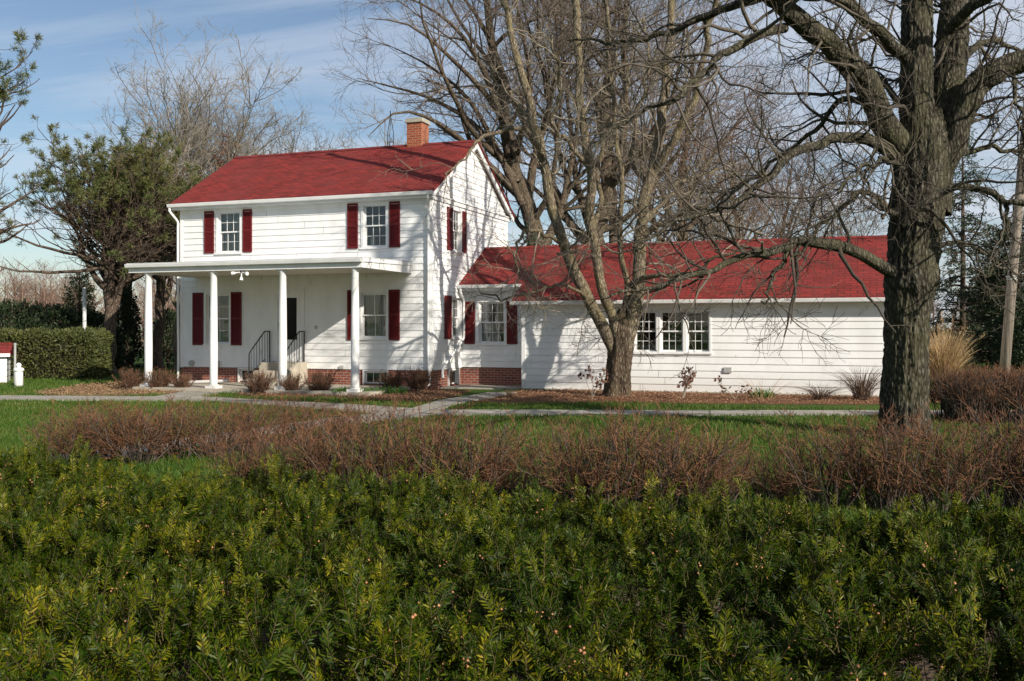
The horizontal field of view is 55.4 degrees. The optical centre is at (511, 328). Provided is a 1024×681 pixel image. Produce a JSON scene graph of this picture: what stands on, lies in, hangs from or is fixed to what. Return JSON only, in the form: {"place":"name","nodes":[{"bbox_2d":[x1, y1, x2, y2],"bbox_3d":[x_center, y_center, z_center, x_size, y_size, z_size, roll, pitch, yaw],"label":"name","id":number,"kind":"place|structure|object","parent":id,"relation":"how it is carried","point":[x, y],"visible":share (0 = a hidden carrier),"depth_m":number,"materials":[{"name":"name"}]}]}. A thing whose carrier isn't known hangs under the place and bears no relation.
{"place":"outdoors","nodes":[
{"label":"outdoors","id":0,"kind":"place"},
{"bbox_2d":[8,585,1013,680],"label":"soil","id":1,"kind":"structure","parent":0,"point":[928,670],"depth_m":5.00,"materials":[{"name":"soil"}]},
{"bbox_2d":[0,428,1023,680],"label":"yew hedge","id":2,"kind":"object","parent":1,"relation":"on","point":[88,532],"visible":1,"depth_m":3.24,"materials":[{"name":"green plant"}]},
{"bbox_2d":[0,330,1023,594],"bbox_3d":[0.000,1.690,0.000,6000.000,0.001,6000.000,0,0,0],"label":"lawn","id":3,"kind":"structure","parent":0,"point":[806,406],"depth_m":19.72,"materials":[{"name":"plant"}]},
{"bbox_2d":[0,342,13,382],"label":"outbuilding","id":4,"kind":"structure","parent":3,"relation":"on","point":[6,350],"depth_m":30.39,"materials":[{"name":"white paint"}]},
{"bbox_2d":[13,363,23,386],"bbox_3d":[-14.471,1.350,28.592,0.300,0.720,0.300,0,0,0],"label":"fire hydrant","id":5,"kind":"object","parent":3,"relation":"on","point":[18,370],"visible":0.9,"depth_m":28.50,"materials":[{"name":"metal"}]},
{"bbox_2d":[0,26,46,243],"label":"pine tree","id":6,"kind":"object","parent":3,"relation":"on","point":[4,90],"visible":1,"depth_m":33.29,"materials":[{"name":"green plant"}]},
{"bbox_2d":[0,298,51,339],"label":"evergreen shrub","id":7,"kind":"object","parent":3,"relation":"on","point":[23,311],"visible":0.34,"depth_m":38.66,"materials":[{"name":"green plant"}]},
{"bbox_2d":[16,300,77,339],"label":"evergreen shrub","id":8,"kind":"object","parent":3,"relation":"on","point":[57,313],"visible":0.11,"depth_m":39.48,"materials":[{"name":"green plant"}]},
{"bbox_2d":[0,325,114,378],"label":"clipped hedge","id":9,"kind":"object","parent":3,"relation":"on","point":[61,353],"visible":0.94,"depth_m":32.95,"materials":[{"name":"green plant"}]},
{"bbox_2d":[18,394,126,460],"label":"bare shrub","id":10,"kind":"object","parent":3,"relation":"on","point":[58,447],"visible":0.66,"depth_m":12.03,"materials":[{"name":"plant"}]},
{"bbox_2d":[59,272,99,321],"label":"spruce tree","id":11,"kind":"object","parent":3,"relation":"on","point":[78,287],"visible":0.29,"depth_m":49.83,"materials":[{"name":"plant"}]},
{"bbox_2d":[82,287,85,330],"bbox_3d":[-16.759,0.055,38.200,0.160,3.370,0.160,0,0,0],"label":"white pole","id":12,"kind":"object","parent":3,"relation":"on","point":[84,307],"visible":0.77,"depth_m":38.14,"materials":[{"name":"paint"}]},
{"bbox_2d":[58,308,127,369],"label":"evergreen shrub","id":13,"kind":"object","parent":3,"relation":"on","point":[94,319],"visible":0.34,"depth_m":39.71,"materials":[{"name":"green plant"}]},
{"bbox_2d":[0,114,201,373],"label":"pine tree","id":14,"kind":"object","parent":3,"relation":"on","point":[121,237],"visible":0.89,"depth_m":36.25,"materials":[{"name":"green plant"}]},
{"bbox_2d":[48,395,153,461],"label":"bare shrub","id":15,"kind":"object","parent":3,"relation":"on","point":[93,436],"visible":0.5,"depth_m":12.37,"materials":[{"name":"plant"}]},
{"bbox_2d":[34,381,186,395],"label":"leaf litter","id":16,"kind":"object","parent":3,"relation":"on","point":[102,390],"visible":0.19,"depth_m":25.85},
{"bbox_2d":[111,366,143,389],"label":"round shrub","id":17,"kind":"object","parent":16,"relation":"on","point":[128,380],"visible":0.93,"depth_m":26.89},
{"bbox_2d":[141,366,175,387],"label":"round shrub","id":18,"kind":"object","parent":16,"relation":"on","point":[162,381],"visible":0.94,"depth_m":26.71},
{"bbox_2d":[167,372,197,387],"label":"round shrub","id":19,"kind":"object","parent":16,"relation":"on","point":[181,381],"visible":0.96,"depth_m":26.49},
{"bbox_2d":[51,139,183,366],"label":"pine tree","id":20,"kind":"object","parent":3,"relation":"on","point":[94,265],"visible":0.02,"depth_m":43.67,"materials":[{"name":"green plant"}]},
{"bbox_2d":[115,284,143,366],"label":"evergreen shrub","id":21,"kind":"object","parent":3,"relation":"on","point":[128,330],"visible":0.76,"depth_m":43.14,"materials":[{"name":"green plant"}]},
{"bbox_2d":[66,391,194,464],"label":"bare shrub","id":22,"kind":"object","parent":3,"relation":"on","point":[153,447],"visible":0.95,"depth_m":11.96,"materials":[{"name":"plant"}]},
{"bbox_2d":[71,128,207,368],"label":"pine tree","id":23,"kind":"object","parent":3,"relation":"on","point":[161,298],"visible":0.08,"depth_m":40.92,"materials":[{"name":"green plant"}]},
{"bbox_2d":[141,307,179,366],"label":"evergreen shrub","id":24,"kind":"object","parent":3,"relation":"on","point":[167,348],"visible":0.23,"depth_m":43.51,"materials":[{"name":"green plant"}]},
{"bbox_2d":[120,393,236,461],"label":"bare shrub","id":25,"kind":"object","parent":3,"relation":"on","point":[180,445],"visible":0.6,"depth_m":12.49,"materials":[{"name":"plant"}]},
{"bbox_2d":[146,391,221,398],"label":"garden walk","id":26,"kind":"structure","parent":3,"relation":"on","point":[183,394],"depth_m":24.75,"materials":[{"name":"concrete"}]},
{"bbox_2d":[108,89,259,369],"bbox_3d":[-13.383,-3.831,39.584,6.571,11.311,5.296,0,0,-11],"label":"bare tree","id":27,"kind":"object","parent":3,"relation":"on","point":[174,340],"visible":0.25,"depth_m":39.79,"materials":[{"name":"brown plant"}]},
{"bbox_2d":[68,0,302,191],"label":"bare tree","id":28,"kind":"object","parent":3,"relation":"on","point":[205,128],"visible":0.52,"depth_m":46.66,"materials":[{"name":"brown plant"}]},
{"bbox_2d":[154,388,272,458],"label":"bare shrub","id":29,"kind":"object","parent":3,"relation":"on","point":[217,432],"visible":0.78,"depth_m":12.64,"materials":[{"name":"plant"}]},
{"bbox_2d":[0,395,432,414],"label":"garden walk","id":30,"kind":"structure","parent":3,"relation":"on","point":[73,398],"depth_m":23.05,"materials":[{"name":"concrete"}]},
{"bbox_2d":[209,125,239,175],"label":"tree","id":31,"kind":"object","parent":3,"relation":"on","point":[221,162],"visible":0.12,"depth_m":43.92,"materials":[{"name":"plant"}]},
{"bbox_2d":[32,410,430,461],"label":"garden walk","id":32,"kind":"structure","parent":3,"relation":"on","point":[415,414],"depth_m":17.63,"materials":[{"name":"concrete"}]},
{"bbox_2d":[189,420,293,483],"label":"bare shrub","id":33,"kind":"object","parent":3,"relation":"on","point":[238,471],"visible":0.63,"depth_m":9.95,"materials":[{"name":"plant"}]},
{"bbox_2d":[206,391,301,453],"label":"bare shrub","id":34,"kind":"object","parent":3,"relation":"on","point":[266,419],"visible":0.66,"depth_m":13.14,"materials":[{"name":"plant"}]},
{"bbox_2d":[187,102,321,176],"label":"bare tree","id":35,"kind":"object","parent":3,"relation":"on","point":[282,130],"visible":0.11,"depth_m":52.22,"materials":[{"name":"brown plant"}]},
{"bbox_2d":[184,88,355,177],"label":"bare tree","id":36,"kind":"object","parent":3,"relation":"on","point":[291,139],"visible":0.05,"depth_m":56.22,"materials":[{"name":"brown plant"}]},
{"bbox_2d":[217,403,370,485],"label":"bare shrub","id":37,"kind":"object","parent":3,"relation":"on","point":[288,461],"visible":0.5,"depth_m":9.71,"materials":[{"name":"plant"}]},
{"bbox_2d":[259,390,344,446],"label":"bare shrub","id":38,"kind":"object","parent":3,"relation":"on","point":[293,428],"visible":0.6,"depth_m":13.90,"materials":[{"name":"plant"}]},
{"bbox_2d":[305,394,386,440],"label":"bare shrub","id":39,"kind":"object","parent":3,"relation":"on","point":[347,409],"visible":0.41,"depth_m":14.43,"materials":[{"name":"plant"}]},
{"bbox_2d":[235,390,470,402],"bbox_3d":[-4.152,1.686,24.650,6.141,0.001,5.221,0,0,0],"label":"mulch bed","id":40,"kind":"object","parent":3,"relation":"on","point":[457,394],"visible":0.3,"depth_m":24.33,"materials":[{"name":"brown wood"}]},
{"bbox_2d":[239,368,275,393],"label":"round shrub","id":41,"kind":"object","parent":40,"relation":"on","point":[259,386],"visible":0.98,"depth_m":25.29,"materials":[{"name":"plant"}]},
{"bbox_2d":[274,371,307,389],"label":"round shrub","id":42,"kind":"object","parent":40,"relation":"on","point":[291,384],"visible":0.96,"depth_m":25.25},
{"bbox_2d":[300,369,339,390],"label":"round shrub","id":43,"kind":"object","parent":40,"relation":"on","point":[326,384],"visible":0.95,"depth_m":25.27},
{"bbox_2d":[329,386,373,395],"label":"green tuft","id":44,"kind":"object","parent":40,"relation":"on","point":[340,390],"visible":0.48,"depth_m":24.72,"materials":[{"name":"green plant"}]},
{"bbox_2d":[365,384,408,394],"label":"green tuft","id":45,"kind":"object","parent":40,"relation":"on","point":[390,390],"visible":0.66,"depth_m":25.09,"materials":[{"name":"green plant"}]},
{"bbox_2d":[372,369,405,387],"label":"round shrub","id":46,"kind":"object","parent":40,"relation":"on","point":[397,379],"visible":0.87,"depth_m":26.33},
{"bbox_2d":[401,367,436,390],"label":"round shrub","id":47,"kind":"object","parent":40,"relation":"on","point":[416,383],"visible":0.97,"depth_m":26.51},
{"bbox_2d":[269,403,449,494],"bbox_3d":[-1.602,1.239,9.596,1.656,0.961,1.419,0,0,29],"label":"bare shrub","id":48,"kind":"object","parent":3,"relation":"on","point":[326,463],"visible":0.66,"depth_m":9.45,"materials":[{"name":"plant"}]},
{"bbox_2d":[312,91,407,150],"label":"bare tree","id":49,"kind":"object","parent":3,"relation":"on","point":[397,142],"visible":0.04,"depth_m":76.69,"materials":[{"name":"brown plant"}]},
{"bbox_2d":[387,111,393,145],"bbox_3d":[-4.469,-3.185,35.994,0.240,9.750,0.243,0,0,-17],"label":"antenna mast","id":50,"kind":"object","parent":3,"relation":"on","point":[390,122],"visible":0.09,"depth_m":36.04,"materials":[{"name":"black metal"}]},
{"bbox_2d":[336,387,474,491],"bbox_3d":[-1.051,1.144,9.323,1.429,1.158,1.261,0,0,25],"label":"bare shrub","id":51,"kind":"object","parent":3,"relation":"on","point":[401,460],"visible":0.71,"depth_m":9.21,"materials":[{"name":"plant"}]},
{"bbox_2d":[407,392,516,413],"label":"garden walk","id":52,"kind":"structure","parent":3,"relation":"on","point":[448,402],"depth_m":22.31,"materials":[{"name":"concrete"}]},
{"bbox_2d":[390,396,544,498],"bbox_3d":[-0.487,1.173,9.241,1.541,1.097,1.736,0,0,-3],"label":"bare shrub","id":53,"kind":"object","parent":3,"relation":"on","point":[490,471],"visible":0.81,"depth_m":9.18,"materials":[{"name":"plant"}]},
{"bbox_2d":[440,384,521,389],"bbox_3d":[-0.735,1.690,27.931,2.180,0.080,1.580,0,0,20],"label":"entry pad","id":54,"kind":"object","parent":3,"relation":"on","point":[498,387],"visible":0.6,"depth_m":27.51,"materials":[{"name":"concrete"}]},
{"bbox_2d":[0,255,976,337],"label":"wood","id":55,"kind":"object","parent":3,"relation":"on","point":[39,297],"visible":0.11,"depth_m":173.39,"materials":[{"name":"plant"}]},
{"bbox_2d":[452,423,558,498],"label":"bare shrub","id":56,"kind":"object","parent":3,"relation":"on","point":[514,481],"visible":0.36,"depth_m":9.64,"materials":[{"name":"plant"}]},
{"bbox_2d":[124,117,887,396],"bbox_3d":[0.346,-2.391,28.230,21.250,8.361,10.125,0,0,20],"label":"farmhouse","id":57,"kind":"object","parent":3,"relation":"on","point":[315,261],"visible":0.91,"depth_m":27.78,"materials":[{"name":"white paint"}]},
{"bbox_2d":[188,379,228,383],"bbox_3d":[-8.793,1.520,28.163,1.313,0.150,0.090,0,0,13],"label":"drain pipe","id":58,"kind":"object","parent":57,"relation":"on","point":[208,381],"visible":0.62,"depth_m":28.13,"materials":[{"name":"white paint"}]},
{"bbox_2d":[203,291,231,345],"bbox_3d":[-8.833,-0.311,29.475,1.017,1.624,0.323,0,0,20],"label":"window","id":59,"kind":"structure","parent":57,"relation":"in","point":[224,318],"depth_m":29.52,"materials":[{"name":"glass"}]},
{"bbox_2d":[214,209,242,254],"bbox_3d":[-8.451,-2.916,29.339,0.964,1.349,0.326,0,0,20],"label":"window","id":60,"kind":"structure","parent":57,"relation":"in","point":[232,222],"depth_m":29.39,"materials":[{"name":"white paint"}]},
{"bbox_2d":[238,368,254,381],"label":"cellar window","id":61,"kind":"structure","parent":57,"relation":"in","point":[240,370],"depth_m":29.13,"materials":[{"name":"white paint"}]},
{"bbox_2d":[278,294,298,358],"bbox_3d":[-6.536,-0.067,28.533,0.738,1.915,0.124,0,0,20],"label":"door","id":62,"kind":"structure","parent":57,"relation":"in","point":[292,299],"depth_m":28.50,"materials":[{"name":"white paint"}]},
{"bbox_2d":[359,290,388,339],"bbox_3d":[-3.880,-0.389,27.690,0.992,1.395,0.324,0,0,20],"label":"window","id":63,"kind":"structure","parent":57,"relation":"in","point":[377,302],"depth_m":27.76,"materials":[{"name":"glass"}]},
{"bbox_2d":[360,201,388,248],"bbox_3d":[-3.846,-2.931,27.676,0.902,1.334,0.321,0,0,20],"label":"window","id":64,"kind":"structure","parent":57,"relation":"in","point":[364,225],"depth_m":27.67,"materials":[{"name":"white paint"}]},
{"bbox_2d":[363,370,387,384],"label":"cellar window","id":65,"kind":"structure","parent":57,"relation":"in","point":[365,372],"depth_m":27.67,"materials":[{"name":"white paint"}]},
{"bbox_2d":[448,368,459,385],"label":"cellar window","id":66,"kind":"structure","parent":57,"relation":"in","point":[456,372],"depth_m":28.79,"materials":[{"name":"white paint"}]},
{"bbox_2d":[450,295,461,339],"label":"window","id":67,"kind":"structure","parent":57,"relation":"in","point":[458,300],"depth_m":28.95,"materials":[{"name":"white paint"}]},
{"bbox_2d":[451,207,463,253],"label":"window","id":68,"kind":"structure","parent":57,"relation":"in","point":[458,222],"depth_m":28.97,"materials":[{"name":"white paint"}]},
{"bbox_2d":[475,298,507,344],"bbox_3d":[-0.567,-0.208,28.833,1.034,1.375,0.321,0,0,20],"label":"window","id":69,"kind":"structure","parent":57,"relation":"in","point":[481,324],"depth_m":28.88,"materials":[{"name":"white paint"}]},
{"bbox_2d":[633,309,658,353],"bbox_3d":[3.631,0.076,26.365,0.733,1.206,0.323,0,0,20],"label":"window","id":70,"kind":"structure","parent":57,"relation":"in","point":[647,347],"depth_m":26.29,"materials":[{"name":"white paint"}]},
{"bbox_2d":[657,309,684,353],"bbox_3d":[4.300,0.075,26.122,0.744,1.197,0.320,0,0,20],"label":"window","id":71,"kind":"structure","parent":57,"relation":"in","point":[662,349],"depth_m":26.11,"materials":[{"name":"white paint"}]},
{"bbox_2d":[684,309,711,353],"bbox_3d":[4.956,0.075,25.883,0.734,1.188,0.314,0,0,20],"label":"window","id":72,"kind":"structure","parent":57,"relation":"in","point":[704,339],"depth_m":25.84,"materials":[{"name":"white paint"}]},
{"bbox_2d":[331,0,732,243],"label":"bare tree","id":73,"kind":"object","parent":3,"relation":"on","point":[609,189],"visible":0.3,"depth_m":43.48,"materials":[{"name":"brown plant"}]},
{"bbox_2d":[519,223,556,245],"bbox_3d":[1.003,-0.912,36.202,4.105,6.038,4.472,0,0,-10],"label":"spruce tree","id":74,"kind":"object","parent":3,"relation":"on","point":[533,237],"visible":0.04,"depth_m":36.02,"materials":[{"name":"plant"}]},
{"bbox_2d":[321,0,798,245],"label":"bare tree","id":75,"kind":"object","parent":3,"relation":"on","point":[523,198],"visible":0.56,"depth_m":39.72,"materials":[{"name":"brown plant"}]},
{"bbox_2d":[491,410,638,504],"bbox_3d":[0.519,1.260,9.121,1.202,0.916,1.402,0,0,41],"label":"bare shrub","id":76,"kind":"object","parent":3,"relation":"on","point":[561,478],"visible":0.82,"depth_m":8.99,"materials":[{"name":"plant"}]},
{"bbox_2d":[239,387,938,404],"bbox_3d":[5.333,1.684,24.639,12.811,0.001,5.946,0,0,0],"label":"mulch bed","id":77,"kind":"object","parent":3,"relation":"on","point":[738,400],"visible":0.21,"depth_m":23.27,"materials":[{"name":"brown wood"}]},
{"bbox_2d":[370,0,812,396],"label":"yard tree","id":78,"kind":"object","parent":77,"relation":"on","point":[619,376],"visible":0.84,"depth_m":24.24,"materials":[{"name":"brown plant"}]},
{"bbox_2d":[578,363,608,396],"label":"dry plant","id":79,"kind":"object","parent":77,"relation":"on","point":[597,381],"visible":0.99,"depth_m":23.54,"materials":[{"name":"brown plant"}]},
{"bbox_2d":[677,366,696,397],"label":"dry plant","id":80,"kind":"object","parent":77,"relation":"on","point":[685,378],"visible":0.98,"depth_m":23.36,"materials":[{"name":"brown plant"}]},
{"bbox_2d":[713,375,752,398],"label":"dry plant","id":81,"kind":"object","parent":77,"relation":"on","point":[719,380],"visible":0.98,"depth_m":23.43,"materials":[{"name":"brown plant"}]},
{"bbox_2d":[749,386,774,397],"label":"green tuft","id":82,"kind":"object","parent":77,"relation":"on","point":[760,394],"visible":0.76,"depth_m":23.89,"materials":[{"name":"green plant"}]},
{"bbox_2d":[795,383,846,399],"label":"dry grass","id":83,"kind":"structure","parent":77,"relation":"on","point":[820,395],"depth_m":23.17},
{"bbox_2d":[827,365,882,399],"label":"dry grass","id":84,"kind":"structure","parent":77,"relation":"on","point":[861,391],"depth_m":23.19,"materials":[{"name":"plant"}]},
{"bbox_2d":[551,390,696,509],"bbox_3d":[1.039,1.150,8.982,1.338,1.146,1.517,0,0,-17],"label":"bare shrub","id":85,"kind":"object","parent":3,"relation":"on","point":[621,488],"visible":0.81,"depth_m":8.85,"materials":[{"name":"plant"}]},
{"bbox_2d":[523,0,821,241],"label":"bare tree","id":86,"kind":"object","parent":3,"relation":"on","point":[678,225],"visible":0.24,"depth_m":48.64,"materials":[{"name":"brown plant"}]},
{"bbox_2d":[599,404,762,511],"bbox_3d":[1.447,1.212,9.046,1.629,1.014,1.834,0,0,32],"label":"bare shrub","id":87,"kind":"object","parent":3,"relation":"on","point":[702,473],"visible":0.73,"depth_m":8.88,"materials":[{"name":"plant"}]},
{"bbox_2d":[638,411,767,504],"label":"bare shrub","id":88,"kind":"object","parent":3,"relation":"on","point":[727,479],"visible":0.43,"depth_m":9.21,"materials":[{"name":"plant"}]},
{"bbox_2d":[588,42,830,241],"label":"bare tree","id":89,"kind":"object","parent":3,"relation":"on","point":[743,222],"visible":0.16,"depth_m":53.49,"materials":[{"name":"brown plant"}]},
{"bbox_2d":[663,156,767,241],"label":"bare tree","id":90,"kind":"object","parent":3,"relation":"on","point":[722,226],"visible":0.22,"depth_m":40.16,"materials":[{"name":"brown plant"}]},
{"bbox_2d":[431,409,1011,415],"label":"garden walk","id":91,"kind":"structure","parent":3,"relation":"on","point":[491,412],"depth_m":19.51,"materials":[{"name":"concrete"}]},
{"bbox_2d":[524,0,1023,439],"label":"shade tree","id":92,"kind":"object","parent":3,"relation":"on","point":[920,146],"visible":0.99,"depth_m":14.57,"materials":[{"name":"brown plant"}]},
{"bbox_2d":[732,441,823,502],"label":"bare shrub","id":93,"kind":"object","parent":3,"relation":"on","point":[782,489],"visible":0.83,"depth_m":9.33,"materials":[{"name":"plant"}]},
{"bbox_2d":[719,95,889,238],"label":"bare tree","id":94,"kind":"object","parent":3,"relation":"on","point":[797,167],"visible":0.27,"depth_m":60.12,"materials":[{"name":"brown plant"}]},
{"bbox_2d":[778,170,886,236],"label":"bare tree","id":95,"kind":"object","parent":3,"relation":"on","point":[837,227],"visible":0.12,"depth_m":44.94,"materials":[{"name":"brown plant"}]},
{"bbox_2d":[750,405,920,511],"bbox_3d":[2.997,1.216,9.257,1.479,1.005,1.305,0,0,-11],"label":"bare shrub","id":96,"kind":"object","parent":3,"relation":"on","point":[835,469],"visible":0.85,"depth_m":9.14,"materials":[{"name":"plant"}]},
{"bbox_2d":[805,401,957,512],"bbox_3d":[3.487,1.175,9.004,1.608,1.092,1.427,0,0,-44],"label":"bare shrub","id":97,"kind":"object","parent":3,"relation":"on","point":[889,499],"visible":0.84,"depth_m":8.94,"materials":[{"name":"plant"}]},
{"bbox_2d":[853,395,1023,516],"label":"bare shrub","id":98,"kind":"object","parent":3,"relation":"on","point":[927,480],"visible":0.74,"depth_m":8.79,"materials":[{"name":"plant"}]},
{"bbox_2d":[902,410,1023,511],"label":"bare shrub","id":99,"kind":"object","parent":3,"relation":"on","point":[989,490],"visible":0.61,"depth_m":8.97,"materials":[{"name":"plant"}]},
{"bbox_2d":[929,126,1000,351],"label":"tree","id":100,"kind":"object","parent":3,"relation":"on","point":[962,265],"visible":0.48,"depth_m":45.88,"materials":[{"name":"plant"}]},
{"bbox_2d":[946,272,1003,361],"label":"spruce tree","id":101,"kind":"object","parent":3,"relation":"on","point":[979,326],"visible":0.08,"depth_m":49.75,"materials":[{"name":"plant"}]},
{"bbox_2d":[929,360,1023,424],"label":"twig hedge","id":102,"kind":"object","parent":3,"relation":"on","point":[974,386],"visible":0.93,"depth_m":17.35,"materials":[{"name":"plant"}]},
{"bbox_2d":[943,215,1023,369],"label":"spruce tree","id":103,"kind":"object","parent":3,"relation":"on","point":[984,354],"visible":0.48,"depth_m":41.99,"materials":[{"name":"plant"}]},
{"bbox_2d":[952,380,1023,513],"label":"bare shrub","id":104,"kind":"object","parent":3,"relation":"on","point":[1013,488],"visible":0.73,"depth_m":9.00,"materials":[{"name":"plant"}]},
{"bbox_2d":[988,286,1023,370],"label":"evergreen shrub","id":105,"kind":"object","parent":3,"relation":"on","point":[1017,351],"visible":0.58,"depth_m":36.03,"materials":[{"name":"green plant"}]},
{"bbox_2d":[999,104,1023,372],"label":"utility pole","id":106,"kind":"object","parent":3,"relation":"on","point":[1006,343],"visible":0.48,"depth_m":25.90,"materials":[{"name":"grey wood"}]},
{"bbox_2d":[0,0,1023,329],"label":"sky","id":107,"kind":"structure","parent":0,"point":[80,36],"materials":[{"name":"blue"}]},
{"bbox_2d":[735,374,802,400],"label":"dry grass","id":108,"kind":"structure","parent":0,"point":[752,387],"depth_m":23.04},
{"bbox_2d":[928,311,984,390],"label":"ornamental grass","id":109,"kind":"object","parent":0,"point":[945,355],"depth_m":23.89,"materials":[{"name":"plant"}]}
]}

